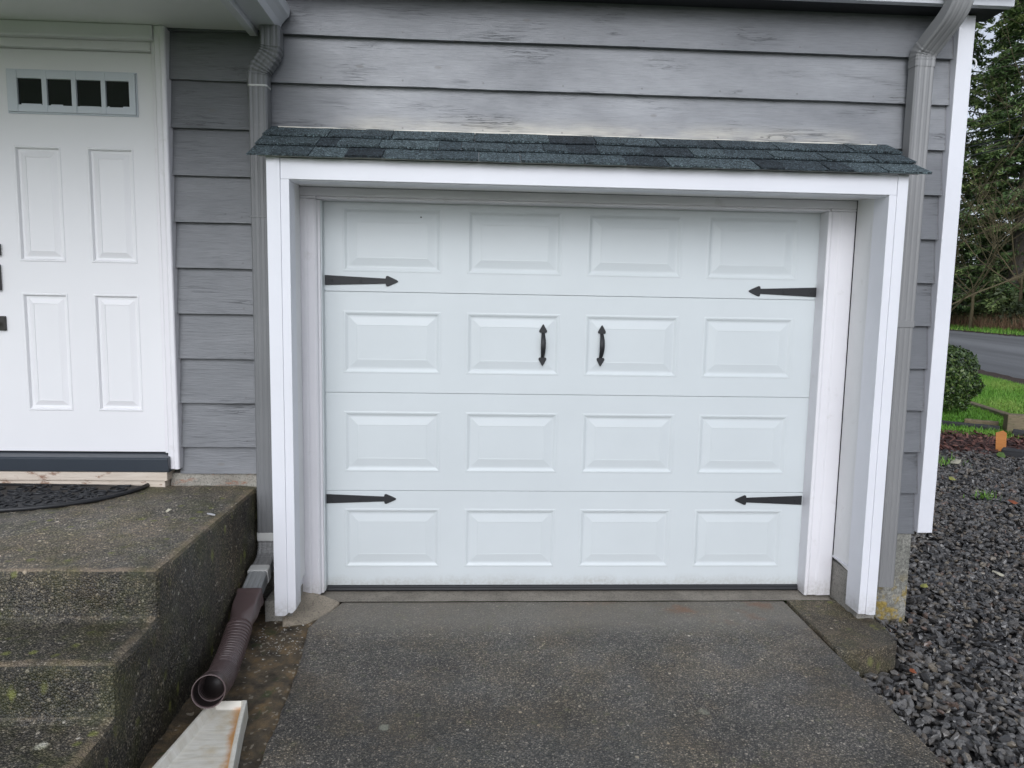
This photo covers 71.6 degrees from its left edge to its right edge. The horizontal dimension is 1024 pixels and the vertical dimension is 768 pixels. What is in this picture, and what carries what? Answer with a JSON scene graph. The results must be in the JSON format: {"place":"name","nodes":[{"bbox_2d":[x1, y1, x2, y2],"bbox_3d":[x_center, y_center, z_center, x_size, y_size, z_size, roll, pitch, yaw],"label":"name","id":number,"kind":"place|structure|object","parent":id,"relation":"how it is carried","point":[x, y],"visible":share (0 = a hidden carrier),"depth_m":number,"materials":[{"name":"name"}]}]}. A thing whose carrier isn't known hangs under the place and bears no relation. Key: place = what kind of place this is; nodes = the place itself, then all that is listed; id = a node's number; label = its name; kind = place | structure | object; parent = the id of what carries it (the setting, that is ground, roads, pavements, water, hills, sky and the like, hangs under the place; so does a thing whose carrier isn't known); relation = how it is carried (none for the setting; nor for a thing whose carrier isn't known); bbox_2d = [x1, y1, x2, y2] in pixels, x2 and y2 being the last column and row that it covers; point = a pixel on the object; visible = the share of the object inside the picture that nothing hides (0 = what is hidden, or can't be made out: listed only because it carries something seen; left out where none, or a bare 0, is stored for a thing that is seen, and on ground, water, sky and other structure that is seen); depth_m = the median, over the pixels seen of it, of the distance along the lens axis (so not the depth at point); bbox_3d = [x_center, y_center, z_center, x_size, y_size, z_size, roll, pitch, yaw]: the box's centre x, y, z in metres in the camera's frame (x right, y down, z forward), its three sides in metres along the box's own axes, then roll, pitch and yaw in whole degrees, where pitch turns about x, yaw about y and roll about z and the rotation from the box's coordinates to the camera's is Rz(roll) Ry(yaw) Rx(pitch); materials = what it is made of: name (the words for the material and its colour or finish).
{"place":"outdoors","nodes":[
{"label":"outdoors","id":0,"kind":"place"},
{"bbox_2d":[140,593,342,767],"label":"soil","id":1,"kind":"structure","parent":0,"point":[263,688],"depth_m":2.94,"materials":[{"name":"brown soil"}]},
{"bbox_2d":[152,700,247,767],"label":"splash block","id":2,"kind":"object","parent":1,"relation":"on","point":[213,737],"depth_m":2.51,"materials":[{"name":"white plastic"}]},
{"bbox_2d":[191,588,263,708],"bbox_3d":[-1.202,1.132,3.030,0.138,0.217,0.869,0,6,-10],"label":"drain hose","id":3,"kind":"object","parent":1,"relation":"on","point":[212,685],"visible":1,"depth_m":3.02,"materials":[{"name":"brown plastic"}]},
{"bbox_2d":[245,623,308,677],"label":"paint flakes","id":4,"kind":"object","parent":1,"relation":"on","point":[281,640],"visible":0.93,"depth_m":3.34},
{"bbox_2d":[170,325,1022,625],"bbox_3d":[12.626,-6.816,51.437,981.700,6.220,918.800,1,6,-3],"label":"ground","id":5,"kind":"structure","parent":0,"point":[596,601],"depth_m":4.28,"materials":[{"name":"concrete"}]},
{"bbox_2d":[0,485,257,767],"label":"concrete steps","id":6,"kind":"structure","parent":5,"relation":"on","point":[114,616],"depth_m":2.57,"materials":[{"name":"grey concrete"}]},
{"bbox_2d":[0,483,148,511],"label":"doormat","id":7,"kind":"object","parent":6,"relation":"on","point":[14,497],"visible":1,"depth_m":3.48,"materials":[{"name":"black rubber"}]},
{"bbox_2d":[0,0,1014,677],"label":"house","id":8,"kind":"structure","parent":5,"relation":"on","point":[510,300],"depth_m":3.69,"materials":[{"name":"grey paint"}]},
{"bbox_2d":[0,48,165,452],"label":"front door","id":9,"kind":"structure","parent":8,"relation":"in","point":[81,366],"depth_m":3.62,"materials":[{"name":"paint"}]},
{"bbox_2d":[323,187,821,590],"bbox_3d":[0.323,0.074,3.844,2.735,2.163,0.096,1,6,-3],"label":"garage door","id":10,"kind":"structure","parent":8,"relation":"in","point":[519,398],"depth_m":3.84,"materials":[{"name":"metal"}]},
{"bbox_2d":[943,343,986,411],"bbox_3d":[7.391,-0.158,12.688,1.850,1.370,1.819,1,6,-3],"label":"clipped bush","id":11,"kind":"object","parent":5,"relation":"on","point":[966,377],"visible":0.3,"depth_m":12.05,"materials":[{"name":"green plant"}]},
{"bbox_2d":[941,420,999,430],"bbox_3d":[7.024,0.642,10.973,0.854,0.092,0.110,5,8,35],"label":"landscape timber","id":12,"kind":"object","parent":5,"relation":"on","point":[978,426],"visible":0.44,"depth_m":10.90,"materials":[{"name":"grey wood"}]},
{"bbox_2d":[951,17,1008,322],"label":"fir tree","id":13,"kind":"object","parent":5,"relation":"on","point":[974,100],"visible":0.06,"depth_m":48.83,"materials":[{"name":"green plant"}]},
{"bbox_2d":[938,324,1023,500],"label":"grass","id":14,"kind":"structure","parent":5,"relation":"on","point":[997,397],"depth_m":13.75,"materials":[{"name":"green plant"}]},
{"bbox_2d":[939,429,1023,459],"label":"bark mulch","id":15,"kind":"object","parent":5,"relation":"on","point":[955,442],"visible":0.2,"depth_m":9.57,"materials":[{"name":"brown wood"}]},
{"bbox_2d":[997,452,1004,457],"bbox_3d":[5.926,0.855,8.599,0.099,0.020,0.144,20,28,30],"label":"fallen leaf","id":16,"kind":"object","parent":15,"relation":"on","point":[1000,454],"visible":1,"depth_m":8.59,"materials":[{"name":"green plant"}]},
{"bbox_2d":[996,431,1006,450],"bbox_3d":[6.197,0.764,8.998,0.116,0.351,0.024,2,0,33],"label":"stake","id":17,"kind":"object","parent":15,"relation":"on","point":[1001,437],"visible":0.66,"depth_m":8.99,"materials":[{"name":"orange wood"}]},
{"bbox_2d":[1012,429,1023,436],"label":"landscape timber","id":18,"kind":"object","parent":15,"relation":"on","point":[1016,432],"visible":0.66,"depth_m":10.15,"materials":[{"name":"grey wood"}]},
{"bbox_2d":[964,418,998,425],"bbox_3d":[7.310,0.621,11.060,0.448,0.125,0.108,6,8,35],"label":"landscape timber","id":19,"kind":"object","parent":5,"relation":"on","point":[978,421],"visible":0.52,"depth_m":11.02,"materials":[{"name":"brown wood"}]},
{"bbox_2d":[948,14,1023,342],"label":"bare tree","id":20,"kind":"object","parent":5,"relation":"on","point":[1014,278],"visible":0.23,"depth_m":15.20,"materials":[{"name":"brown wood"}]},
{"bbox_2d":[948,329,1023,384],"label":"curb","id":21,"kind":"structure","parent":5,"relation":"on","point":[1007,377],"depth_m":20.35,"materials":[{"name":"grey concrete"}]},
{"bbox_2d":[964,402,1007,415],"bbox_3d":[8.618,0.454,12.850,0.140,0.072,2.125,3,6,15],"label":"landscape timber","id":22,"kind":"object","parent":5,"relation":"on","point":[991,410],"visible":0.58,"depth_m":12.70,"materials":[{"name":"wood"}]},
{"bbox_2d":[952,0,1023,315],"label":"fir tree","id":23,"kind":"object","parent":5,"relation":"on","point":[1011,164],"visible":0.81,"depth_m":46.07,"materials":[{"name":"green plant"}]},
{"bbox_2d":[953,11,1023,302],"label":"fir tree","id":24,"kind":"object","parent":5,"relation":"on","point":[994,102],"visible":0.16,"depth_m":57.98,"materials":[{"name":"green plant"}]},
{"bbox_2d":[953,192,1023,328],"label":"bare tree","id":25,"kind":"object","parent":5,"relation":"on","point":[972,308],"visible":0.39,"depth_m":45.65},
{"bbox_2d":[957,124,1023,317],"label":"bare tree","id":26,"kind":"object","parent":5,"relation":"on","point":[1021,287],"visible":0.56,"depth_m":42.02,"materials":[{"name":"brown wood"}]},
{"bbox_2d":[1003,413,1023,431],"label":"landscape timber","id":27,"kind":"object","parent":5,"relation":"on","point":[1011,421],"visible":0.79,"depth_m":10.53,"materials":[{"name":"brown wood"}]},
{"bbox_2d":[259,601,946,767],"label":"driveway","id":28,"kind":"structure","parent":0,"point":[709,684],"depth_m":2.93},
{"bbox_2d":[854,449,1023,767],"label":"gravel","id":29,"kind":"structure","parent":0,"point":[956,700],"depth_m":3.95,"materials":[{"name":"grey gravel"}]},
{"bbox_2d":[950,459,961,463],"bbox_3d":[5.088,0.887,8.129,0.153,0.021,0.105,-12,7,-24],"label":"fallen leaf","id":30,"kind":"object","parent":29,"relation":"on","point":[957,461],"visible":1,"depth_m":8.12,"materials":[{"name":"white plant"}]},
{"bbox_2d":[992,570,1004,575],"bbox_3d":[3.198,1.244,4.669,0.072,0.014,0.050,15,20,38],"label":"fallen leaf","id":31,"kind":"object","parent":29,"relation":"on","point":[999,574],"visible":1,"depth_m":4.66,"materials":[{"name":"white plant"}]},
{"bbox_2d":[1001,447,1023,457],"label":"landscape timber","id":32,"kind":"object","parent":29,"relation":"on","point":[1012,452],"visible":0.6,"depth_m":8.63,"materials":[{"name":"grey wood"}]},
{"bbox_2d":[949,330,1023,378],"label":"road","id":33,"kind":"structure","parent":0,"point":[1000,354],"depth_m":28.71,"materials":[{"name":"grey asphalt"}]},
{"bbox_2d":[957,12,1023,263],"label":"sky","id":34,"kind":"structure","parent":0,"point":[990,36],"materials":[{"name":"white"}]},
{"bbox_2d":[964,141,1023,157],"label":"overhead wire","id":35,"kind":"object","parent":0,"point":[994,149],"visible":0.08,"depth_m":15.90,"materials":[{"name":"black rubber"}]},
{"bbox_2d":[966,115,1021,134],"bbox_3d":[11.899,-6.521,18.521,0.023,0.026,27.800,1,6,-3],"label":"overhead wire","id":36,"kind":"object","parent":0,"point":[994,124],"visible":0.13,"depth_m":17.54,"materials":[{"name":"black rubber"}]},
{"bbox_2d":[965,135,1023,147],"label":"overhead wire","id":37,"kind":"object","parent":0,"point":[993,141],"visible":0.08,"depth_m":16.83,"materials":[{"name":"black rubber"}]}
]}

